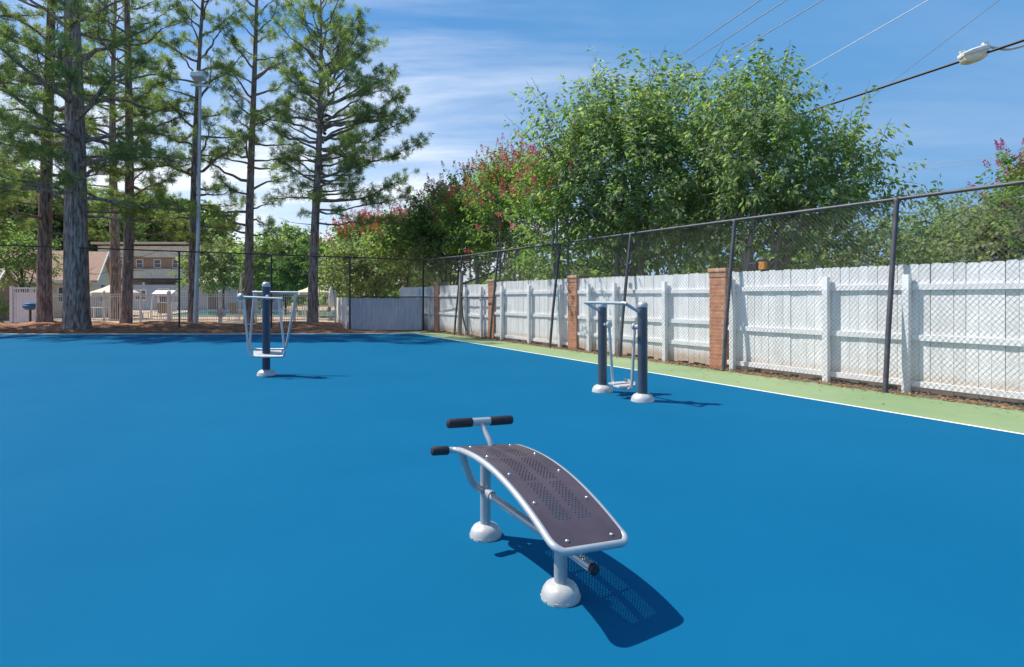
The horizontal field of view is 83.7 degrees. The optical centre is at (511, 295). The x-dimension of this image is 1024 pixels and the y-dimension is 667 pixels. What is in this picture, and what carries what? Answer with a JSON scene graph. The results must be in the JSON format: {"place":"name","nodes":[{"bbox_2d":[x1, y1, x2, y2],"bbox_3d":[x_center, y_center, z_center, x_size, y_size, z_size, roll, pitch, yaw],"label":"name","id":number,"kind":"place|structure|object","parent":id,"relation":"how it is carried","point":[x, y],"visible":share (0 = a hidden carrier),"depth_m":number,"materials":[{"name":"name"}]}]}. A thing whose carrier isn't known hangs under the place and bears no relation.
{"place":"outdoors","nodes":[
{"label":"outdoors","id":0,"kind":"place"},
{"bbox_2d":[0,267,20,319],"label":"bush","id":1,"kind":"object","parent":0,"point":[6,291],"visible":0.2,"depth_m":34.34,"materials":[{"name":"green plant"}]},
{"bbox_2d":[90,242,242,284],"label":"apartment block","id":2,"kind":"structure","parent":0,"point":[158,266],"depth_m":60.50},
{"bbox_2d":[136,259,143,266],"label":"window","id":3,"kind":"structure","parent":2,"relation":"in","point":[141,264],"depth_m":61.38,"materials":[{"name":"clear glass"}]},
{"bbox_2d":[154,259,160,267],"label":"window","id":4,"kind":"structure","parent":2,"relation":"in","point":[157,265],"depth_m":61.38,"materials":[{"name":"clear glass"}]},
{"bbox_2d":[172,259,177,267],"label":"window","id":5,"kind":"structure","parent":2,"relation":"in","point":[174,265],"depth_m":61.38,"materials":[{"name":"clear glass"}]},
{"bbox_2d":[1,307,336,322],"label":"pool deck","id":6,"kind":"structure","parent":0,"point":[145,315],"depth_m":36.14,"materials":[{"name":"beige concrete"}]},
{"bbox_2d":[0,250,109,317],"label":"bathhouse","id":7,"kind":"structure","parent":6,"relation":"on","point":[97,269],"depth_m":38.75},
{"bbox_2d":[57,286,62,302],"bbox_3d":[-29.151,-0.100,37.394,0.970,1.080,0.060,0,0,-25],"label":"window","id":8,"kind":"structure","parent":7,"relation":"in","point":[59,289],"depth_m":37.25,"materials":[{"name":"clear glass"}]},
{"bbox_2d":[100,283,105,302],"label":"window","id":9,"kind":"structure","parent":7,"relation":"in","point":[104,285],"depth_m":40.46,"materials":[{"name":"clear glass"}]},
{"bbox_2d":[90,285,139,295],"bbox_3d":[-24.638,0.290,35.500,2.550,2.220,2.550,0,0,0],"label":"patio umbrella","id":10,"kind":"object","parent":6,"relation":"on","point":[99,291],"visible":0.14,"depth_m":34.51,"materials":[{"name":"beige fabric"}]},
{"bbox_2d":[55,0,178,320],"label":"pine tree","id":11,"kind":"object","parent":6,"relation":"on","point":[115,241],"visible":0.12,"depth_m":32.79,"materials":[{"name":"green plant"}]},
{"bbox_2d":[157,303,171,318],"bbox_3d":[-20.342,0.910,33.450,0.596,1.024,0.693,0,0,-9],"label":"pool chair","id":12,"kind":"object","parent":6,"relation":"on","point":[159,307],"visible":0.49,"depth_m":33.19,"materials":[{"name":"brown plastic"}]},
{"bbox_2d":[151,290,180,317],"bbox_3d":[-21.499,0.528,35.500,1.325,1.755,1.079,0,0,0],"label":"canopy swing","id":13,"kind":"object","parent":6,"relation":"on","point":[159,293],"visible":0.46,"depth_m":35.36,"materials":[{"name":"white fabric"}]},
{"bbox_2d":[52,290,335,322],"bbox_3d":[-16.870,0.575,29.900,15.368,1.750,0.182,0,0,0],"label":"pool fence","id":14,"kind":"object","parent":6,"relation":"on","point":[219,296],"visible":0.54,"depth_m":29.89,"materials":[{"name":"metal"}]},
{"bbox_2d":[216,308,225,317],"bbox_3d":[-15.173,0.880,29.783,0.514,0.514,0.074,0,0,0],"label":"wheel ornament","id":15,"kind":"object","parent":14,"relation":"attached to","point":[221,311],"visible":0.95,"depth_m":29.78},
{"bbox_2d":[133,271,281,309],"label":"pool pavilion","id":16,"kind":"structure","parent":6,"relation":"on","point":[149,290],"depth_m":57.00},
{"bbox_2d":[135,290,146,299],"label":"window","id":17,"kind":"structure","parent":16,"relation":"in","point":[144,293],"depth_m":56.99,"materials":[{"name":"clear glass"}]},
{"bbox_2d":[158,289,169,302],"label":"door","id":18,"kind":"structure","parent":16,"relation":"in","point":[165,298],"depth_m":56.99,"materials":[{"name":"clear glass"}]},
{"bbox_2d":[208,289,218,309],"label":"door","id":19,"kind":"structure","parent":16,"relation":"in","point":[210,300],"depth_m":56.99,"materials":[{"name":"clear glass"}]},
{"bbox_2d":[228,303,243,320],"bbox_3d":[-15.919,0.910,32.950,0.596,1.024,0.693,0,0,11],"label":"pool chair","id":20,"kind":"object","parent":6,"relation":"on","point":[233,309],"visible":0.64,"depth_m":32.69,"materials":[{"name":"brown plastic"}]},
{"bbox_2d":[239,273,241,318],"bbox_3d":[-15.672,0.025,33.003,0.163,2.752,0.148,0,0,23],"label":"patio umbrella","id":21,"kind":"object","parent":6,"relation":"on","point":[240,288],"visible":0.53,"depth_m":32.97,"materials":[{"name":"beige fabric"}]},
{"bbox_2d":[153,310,336,316],"bbox_3d":[-20.250,1.400,46.750,19.300,0.090,15.280,0,0,0],"label":"pool coping","id":22,"kind":"object","parent":6,"relation":"on","point":[236,316],"visible":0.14,"depth_m":39.11,"materials":[{"name":"concrete"}]},
{"bbox_2d":[281,302,292,317],"bbox_3d":[-13.750,0.910,35.030,0.693,1.024,0.596,0,0,-36],"label":"pool chair","id":23,"kind":"object","parent":6,"relation":"on","point":[289,312],"visible":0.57,"depth_m":35.06,"materials":[{"name":"white plastic"}]},
{"bbox_2d":[296,305,305,317],"bbox_3d":[-13.505,0.910,36.486,0.693,1.024,0.596,0,0,-16],"label":"pool chair","id":24,"kind":"object","parent":6,"relation":"on","point":[300,311],"visible":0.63,"depth_m":36.29,"materials":[{"name":"white plastic"}]},
{"bbox_2d":[297,288,328,294],"bbox_3d":[-13.446,0.350,38.500,2.125,2.100,2.125,0,0,0],"label":"patio umbrella","id":25,"kind":"object","parent":6,"relation":"on","point":[304,291],"visible":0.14,"depth_m":37.74,"materials":[{"name":"beige fabric"}]},
{"bbox_2d":[319,307,330,317],"bbox_3d":[-11.978,0.910,36.796,0.693,1.024,0.596,0,0,4],"label":"pool chair","id":26,"kind":"object","parent":6,"relation":"on","point":[324,311],"visible":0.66,"depth_m":36.53,"materials":[{"name":"white plastic"}]},
{"bbox_2d":[329,287,333,318],"bbox_3d":[-10.442,0.400,33.000,0.425,2.000,0.425,0,0,0],"label":"patio umbrella","id":27,"kind":"object","parent":6,"relation":"on","point":[331,304],"visible":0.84,"depth_m":32.90,"materials":[{"name":"white fabric"}]},
{"bbox_2d":[173,311,336,315],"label":"pool water","id":28,"kind":"structure","parent":0,"point":[213,313],"depth_m":45.78,"materials":[{"name":"teal liquid"}]},
{"bbox_2d":[0,334,1023,666],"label":"court","id":29,"kind":"object","parent":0,"point":[190,500],"depth_m":3.61,"materials":[{"name":"blue rubber"}]},
{"bbox_2d":[237,282,297,376],"bbox_3d":[-4.297,0.585,10.065,0.910,1.670,0.422,0,0,0],"label":"pendulum stepper","id":30,"kind":"object","parent":29,"relation":"on","point":[265,352],"visible":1,"depth_m":10.03,"materials":[{"name":"blue paint"}]},
{"bbox_2d":[430,415,627,607],"bbox_3d":[0.029,1.065,2.893,0.557,0.709,1.160,0,0,-29],"label":"sit up bench","id":31,"kind":"object","parent":29,"relation":"on","point":[518,471],"visible":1,"depth_m":2.70,"materials":[{"name":"paint"}]},
{"bbox_2d":[584,301,653,402],"bbox_3d":[1.475,0.746,7.968,0.539,1.348,1.167,0,0,-29],"label":"air walker","id":32,"kind":"object","parent":29,"relation":"on","point":[642,394],"visible":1,"depth_m":7.74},
{"bbox_2d":[0,0,1023,295],"label":"sky","id":33,"kind":"structure","parent":0,"point":[460,61],"materials":[{"name":"blue"}]},
{"bbox_2d":[283,297,1019,377],"bbox_3d":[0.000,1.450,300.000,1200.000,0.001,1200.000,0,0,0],"label":"ground","id":34,"kind":"structure","parent":0,"point":[301,305],"depth_m":53.33,"materials":[{"name":"soil"}]},
{"bbox_2d":[0,290,18,322],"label":"shrub","id":35,"kind":"object","parent":34,"relation":"on","point":[4,309],"visible":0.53,"depth_m":29.80,"materials":[{"name":"green plant"}]},
{"bbox_2d":[0,218,62,291],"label":"background tree","id":36,"kind":"object","parent":34,"relation":"on","point":[20,260],"visible":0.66,"depth_m":31.22,"materials":[{"name":"green plant"}]},
{"bbox_2d":[0,158,63,250],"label":"background tree","id":37,"kind":"object","parent":34,"relation":"on","point":[18,208],"visible":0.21,"depth_m":60.15,"materials":[{"name":"green plant"}]},
{"bbox_2d":[20,186,148,251],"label":"background tree","id":38,"kind":"object","parent":34,"relation":"on","point":[98,224],"visible":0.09,"depth_m":64.33,"materials":[{"name":"green plant"}]},
{"bbox_2d":[120,191,240,241],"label":"background tree","id":39,"kind":"object","parent":34,"relation":"on","point":[156,229],"visible":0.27,"depth_m":79.33,"materials":[{"name":"green plant"}]},
{"bbox_2d":[0,320,419,333],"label":"mulch bed","id":40,"kind":"object","parent":34,"relation":"on","point":[158,329],"visible":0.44,"depth_m":22.63,"materials":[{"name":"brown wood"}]},
{"bbox_2d":[9,286,35,322],"bbox_3d":[-24.721,0.475,29.200,1.777,1.950,0.140,0,0,0],"label":"privacy screen","id":41,"kind":"object","parent":40,"relation":"on","point":[21,297],"visible":0.43,"depth_m":29.20,"materials":[{"name":"white plastic"}]},
{"bbox_2d":[22,302,35,321],"bbox_3d":[-22.917,0.798,27.200,0.593,0.990,0.593,0,0,-36],"label":"park grill","id":42,"kind":"object","parent":40,"relation":"on","point":[25,306],"visible":0.78,"depth_m":27.05,"materials":[{"name":"metal"}]},
{"bbox_2d":[0,0,63,243],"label":"pine tree","id":43,"kind":"object","parent":40,"relation":"on","point":[15,160],"visible":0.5,"depth_m":24.02,"materials":[{"name":"green plant"}]},
{"bbox_2d":[0,0,161,322],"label":"pine tree","id":44,"kind":"object","parent":40,"relation":"on","point":[44,216],"visible":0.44,"depth_m":25.76,"materials":[{"name":"green plant"}]},
{"bbox_2d":[0,0,198,329],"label":"pine tree","id":45,"kind":"object","parent":40,"relation":"on","point":[73,163],"visible":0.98,"depth_m":22.16,"materials":[{"name":"green plant"}]},
{"bbox_2d":[54,0,215,322],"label":"pine tree","id":46,"kind":"object","parent":40,"relation":"on","point":[128,108],"visible":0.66,"depth_m":27.11,"materials":[{"name":"green plant"}]},
{"bbox_2d":[122,0,266,321],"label":"pine tree","id":47,"kind":"object","parent":40,"relation":"on","point":[191,171],"visible":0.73,"depth_m":27.58,"materials":[{"name":"green plant"}]},
{"bbox_2d":[190,71,211,322],"bbox_3d":[-13.533,-4.160,24.866,0.840,11.126,0.478,0,0,0],"label":"floodlight pole","id":48,"kind":"object","parent":40,"relation":"on","point":[200,77],"visible":0.94,"depth_m":24.93,"materials":[{"name":"grey metal"}]},
{"bbox_2d":[178,0,307,323],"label":"pine tree","id":49,"kind":"object","parent":40,"relation":"on","point":[250,196],"visible":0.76,"depth_m":28.11,"materials":[{"name":"green plant"}]},
{"bbox_2d":[337,297,347,328],"bbox_3d":[-7.783,0.730,26.193,0.065,1.320,6.237,0,0,-21],"label":"board fence","id":50,"kind":"object","parent":40,"relation":"on","point":[340,312],"visible":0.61,"depth_m":25.56,"materials":[{"name":"paint"}]},
{"bbox_2d":[348,298,421,329],"bbox_3d":[-5.169,0.735,23.283,2.987,1.291,0.073,0,0,0],"label":"board fence","id":51,"kind":"object","parent":40,"relation":"on","point":[391,319],"visible":0.84,"depth_m":23.25,"materials":[{"name":"grey paint"}]},
{"bbox_2d":[0,333,419,334],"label":"kerb","id":52,"kind":"structure","parent":34,"relation":"on","point":[198,333],"depth_m":20.94,"materials":[{"name":"concrete"}]},
{"bbox_2d":[168,234,254,308],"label":"background bush","id":53,"kind":"object","parent":34,"relation":"on","point":[222,272],"visible":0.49,"depth_m":48.79,"materials":[{"name":"green plant"}]},
{"bbox_2d":[0,244,423,330],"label":"chain link fence","id":54,"kind":"object","parent":34,"relation":"on","point":[270,279],"visible":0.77,"depth_m":22.61,"materials":[{"name":"black metal"}]},
{"bbox_2d":[230,220,330,311],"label":"background tree","id":55,"kind":"object","parent":34,"relation":"on","point":[287,239],"visible":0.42,"depth_m":45.66,"materials":[{"name":"green plant"}]},
{"bbox_2d":[263,232,358,305],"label":"background bush","id":56,"kind":"object","parent":34,"relation":"on","point":[303,266],"visible":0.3,"depth_m":43.01,"materials":[{"name":"green plant"}]},
{"bbox_2d":[247,0,434,321],"label":"pine tree","id":57,"kind":"object","parent":34,"relation":"on","point":[349,139],"visible":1,"depth_m":25.78,"materials":[{"name":"green plant"}]},
{"bbox_2d":[319,208,382,288],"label":"crape myrtle","id":58,"kind":"object","parent":34,"relation":"on","point":[344,233],"visible":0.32,"depth_m":38.98,"materials":[{"name":"green plant"}]},
{"bbox_2d":[307,230,442,298],"bbox_3d":[-8.451,-1.367,36.970,9.230,5.802,5.301,0,0,0],"label":"background tree","id":59,"kind":"object","parent":34,"relation":"on","point":[368,283],"visible":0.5,"depth_m":36.11,"materials":[{"name":"green plant"}]},
{"bbox_2d":[356,202,436,287],"bbox_3d":[-6.153,-2.089,33.048,5.565,7.188,4.387,0,0,0],"label":"crape myrtle","id":60,"kind":"object","parent":34,"relation":"on","point":[383,236],"visible":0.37,"depth_m":32.28,"materials":[{"name":"green plant"}]},
{"bbox_2d":[387,173,491,283],"bbox_3d":[-3.413,-2.265,27.894,5.590,7.548,4.382,0,0,0],"label":"crape myrtle","id":61,"kind":"object","parent":34,"relation":"on","point":[423,207],"visible":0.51,"depth_m":27.22,"materials":[{"name":"green plant"}]},
{"bbox_2d":[386,229,551,286],"bbox_3d":[-1.742,-1.078,27.489,8.453,5.281,3.776,0,0,0],"label":"background bush","id":62,"kind":"object","parent":34,"relation":"on","point":[434,253],"visible":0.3,"depth_m":27.01,"materials":[{"name":"green plant"}]},
{"bbox_2d":[426,153,530,284],"bbox_3d":[-1.422,-2.376,25.190,4.509,7.764,4.575,0,0,-26],"label":"crape myrtle","id":63,"kind":"object","parent":34,"relation":"on","point":[456,216],"visible":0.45,"depth_m":24.53,"materials":[{"name":"green plant"}]},
{"bbox_2d":[452,131,582,280],"bbox_3d":[0.172,-2.497,22.465,5.144,8.004,4.336,0,0,0],"label":"crape myrtle","id":64,"kind":"object","parent":34,"relation":"on","point":[497,177],"visible":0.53,"depth_m":22.04,"materials":[{"name":"green plant"}]},
{"bbox_2d":[487,122,618,344],"bbox_3d":[1.123,-1.657,16.528,3.692,6.338,3.738,0,0,0],"label":"crape myrtle","id":65,"kind":"object","parent":34,"relation":"on","point":[535,206],"visible":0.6,"depth_m":16.09,"materials":[{"name":"green plant"}]},
{"bbox_2d":[503,198,754,278],"bbox_3d":[4.029,-1.362,20.415,8.700,5.795,4.762,0,0,0],"label":"background bush","id":66,"kind":"object","parent":34,"relation":"on","point":[693,267],"visible":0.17,"depth_m":19.77,"materials":[{"name":"green plant"}]},
{"bbox_2d":[501,41,770,276],"bbox_3d":[3.513,-2.695,15.817,7.616,8.419,5.516,0,0,0],"label":"leafy tree","id":67,"kind":"object","parent":34,"relation":"on","point":[637,133],"visible":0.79,"depth_m":14.94,"materials":[{"name":"green plant"}]},
{"bbox_2d":[283,237,1019,305],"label":"distant woods","id":68,"kind":"object","parent":34,"relation":"on","point":[321,301],"visible":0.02,"depth_m":96.82,"materials":[{"name":"green plant"}]},
{"bbox_2d":[648,35,942,274],"bbox_3d":[6.486,-2.246,13.572,6.259,7.532,4.580,0,0,22],"label":"leafy tree","id":69,"kind":"object","parent":34,"relation":"on","point":[766,198],"visible":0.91,"depth_m":13.12,"materials":[{"name":"green plant"}]},
{"bbox_2d":[673,207,927,273],"bbox_3d":[8.869,-0.689,17.449,7.583,4.462,3.529,0,0,0],"label":"background bush","id":70,"kind":"object","parent":34,"relation":"on","point":[900,254],"visible":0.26,"depth_m":16.98,"materials":[{"name":"green plant"}]},
{"bbox_2d":[877,185,1019,290],"bbox_3d":[15.942,-1.260,21.040,4.926,5.602,4.022,0,0,0],"label":"background tree","id":71,"kind":"object","parent":34,"relation":"on","point":[915,230],"visible":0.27,"depth_m":20.74,"materials":[{"name":"green plant"}]},
{"bbox_2d":[916,167,1023,347],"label":"background tree","id":72,"kind":"object","parent":34,"relation":"on","point":[961,245],"visible":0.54,"depth_m":15.93,"materials":[{"name":"green plant"}]},
{"bbox_2d":[957,41,1023,64],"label":"street lamp","id":73,"kind":"object","parent":34,"relation":"on","point":[974,55],"visible":0.94,"depth_m":14.14,"materials":[{"name":"white plastic"}]},
{"bbox_2d":[968,137,1023,248],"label":"crape myrtle","id":74,"kind":"object","parent":34,"relation":"on","point":[1014,174],"visible":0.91,"depth_m":12.61,"materials":[{"name":"green plant"}]},
{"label":"utility pole","id":75,"kind":"object","parent":34,"relation":"on","visible":0},
{"bbox_2d":[569,0,759,131],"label":"overhead wire","id":76,"kind":"object","parent":75,"relation":"attached to","point":[707,36],"visible":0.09,"depth_m":25.81,"materials":[{"name":"metal"}]},
{"bbox_2d":[547,0,785,154],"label":"overhead wire","id":77,"kind":"object","parent":75,"relation":"attached to","point":[729,36],"visible":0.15,"depth_m":25.82,"materials":[{"name":"metal"}]},
{"bbox_2d":[667,0,822,92],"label":"overhead wire","id":78,"kind":"object","parent":75,"relation":"attached to","point":[764,34],"visible":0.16,"depth_m":25.73,"materials":[{"name":"metal"}]},
{"bbox_3d":[6.940,-2.400,24.980,0.300,7.800,0.339,0,0,0],"label":"utility pole","id":79,"kind":"object","parent":34,"relation":"on","visible":0},
{"bbox_2d":[682,39,1023,152],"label":"power cable","id":80,"kind":"object","parent":79,"relation":"attached to","point":[945,66],"visible":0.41,"depth_m":15.59,"materials":[{"name":"black rubber"}]},
{"bbox_2d":[395,331,1023,434],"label":"court border","id":81,"kind":"object","parent":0,"point":[1011,420],"visible":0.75,"depth_m":8.31,"materials":[{"name":"green paint"}]},
{"bbox_2d":[421,334,1023,434],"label":"court line","id":82,"kind":"object","parent":81,"relation":"on","point":[786,394],"depth_m":7.71,"materials":[{"name":"white paint"}]},
{"bbox_2d":[424,180,1023,409],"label":"chain link fence","id":83,"kind":"object","parent":81,"relation":"on","point":[890,290],"visible":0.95,"depth_m":10.14,"materials":[{"name":"metal"}]},
{"bbox_2d":[449,336,998,413],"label":"stray leaves","id":84,"kind":"object","parent":81,"relation":"on","point":[757,379],"visible":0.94,"depth_m":9.32,"materials":[{"name":"brown plant"}]},
{"bbox_2d":[420,329,1023,411],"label":"litter strip","id":85,"kind":"object","parent":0,"point":[862,384],"visible":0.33,"depth_m":9.33,"materials":[{"name":"brown plant"}]},
{"bbox_2d":[400,286,433,330],"bbox_3d":[-4.160,0.529,24.552,0.152,1.842,4.000,0,0,-31],"label":"white fence","id":86,"kind":"object","parent":85,"relation":"on","point":[416,292],"visible":0.48,"depth_m":23.64,"materials":[{"name":"paint"}]},
{"bbox_2d":[433,282,447,331],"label":"brick pillar","id":87,"kind":"structure","parent":85,"relation":"on","point":[435,306],"depth_m":22.62,"materials":[{"name":"brown brick"}]},
{"bbox_2d":[439,284,487,337],"bbox_3d":[-1.854,0.521,20.783,0.154,1.858,4.038,0,0,-31],"label":"white fence","id":88,"kind":"object","parent":85,"relation":"on","point":[477,301],"visible":0.61,"depth_m":20.37,"materials":[{"name":"paint"}]},
{"bbox_2d":[457,272,470,335],"bbox_3d":[-1.695,0.301,20.172,0.253,2.308,1.045,0,0,-23],"label":"timber post","id":89,"kind":"object","parent":85,"relation":"on","point":[460,302],"visible":0.91,"depth_m":20.49,"materials":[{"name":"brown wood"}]},
{"bbox_2d":[487,279,504,338],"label":"brick pillar","id":90,"kind":"structure","parent":85,"relation":"on","point":[490,301],"depth_m":18.85,"materials":[{"name":"brown brick"}]},
{"bbox_2d":[494,279,567,347],"bbox_3d":[0.451,0.489,17.019,0.157,1.921,3.988,0,0,-31],"label":"white fence","id":91,"kind":"object","parent":85,"relation":"on","point":[514,325],"visible":0.76,"depth_m":16.82,"materials":[{"name":"paint"}]},
{"bbox_2d":[566,275,588,349],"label":"brick pillar","id":92,"kind":"structure","parent":85,"relation":"on","point":[574,306],"depth_m":15.09,"materials":[{"name":"brown brick"}]},
{"bbox_2d":[577,273,708,364],"bbox_3d":[2.805,0.491,13.166,0.152,1.919,4.246,0,0,-31],"label":"white fence","id":93,"kind":"object","parent":85,"relation":"on","point":[698,351],"visible":0.79,"depth_m":12.59,"materials":[{"name":"paint"}]},
{"bbox_2d":[708,268,739,368],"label":"brick pillar","id":94,"kind":"structure","parent":85,"relation":"on","point":[715,304],"depth_m":11.18,"materials":[{"name":"brown brick"}]},
{"bbox_2d":[727,259,1023,402],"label":"white fence","id":95,"kind":"object","parent":85,"relation":"on","point":[827,283],"visible":0.76,"depth_m":8.53,"materials":[{"name":"paint"}]},
{"bbox_2d":[748,262,769,270],"bbox_3d":[4.544,-0.538,10.530,0.133,0.164,0.438,0,0,-26],"label":"fence marker","id":96,"kind":"object","parent":95,"relation":"on","point":[756,265],"visible":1,"depth_m":10.48,"materials":[{"name":"orange plastic"}]},
{"bbox_2d":[786,0,928,80],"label":"overhead wire","id":97,"kind":"object","parent":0,"point":[866,35],"visible":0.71,"depth_m":26.16,"materials":[{"name":"grey metal"}]},
{"bbox_2d":[832,0,998,126],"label":"overhead wire","id":98,"kind":"object","parent":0,"point":[930,52],"visible":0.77,"depth_m":27.65,"materials":[{"name":"metal"}]},
{"bbox_2d":[859,155,1018,168],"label":"overhead wire","id":99,"kind":"object","parent":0,"point":[948,161],"visible":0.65,"depth_m":41.98,"materials":[{"name":"grey metal"}]},
{"bbox_2d":[874,160,1018,172],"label":"overhead wire","id":100,"kind":"object","parent":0,"point":[940,167],"visible":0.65,"depth_m":41.98,"materials":[{"name":"grey metal"}]}
]}

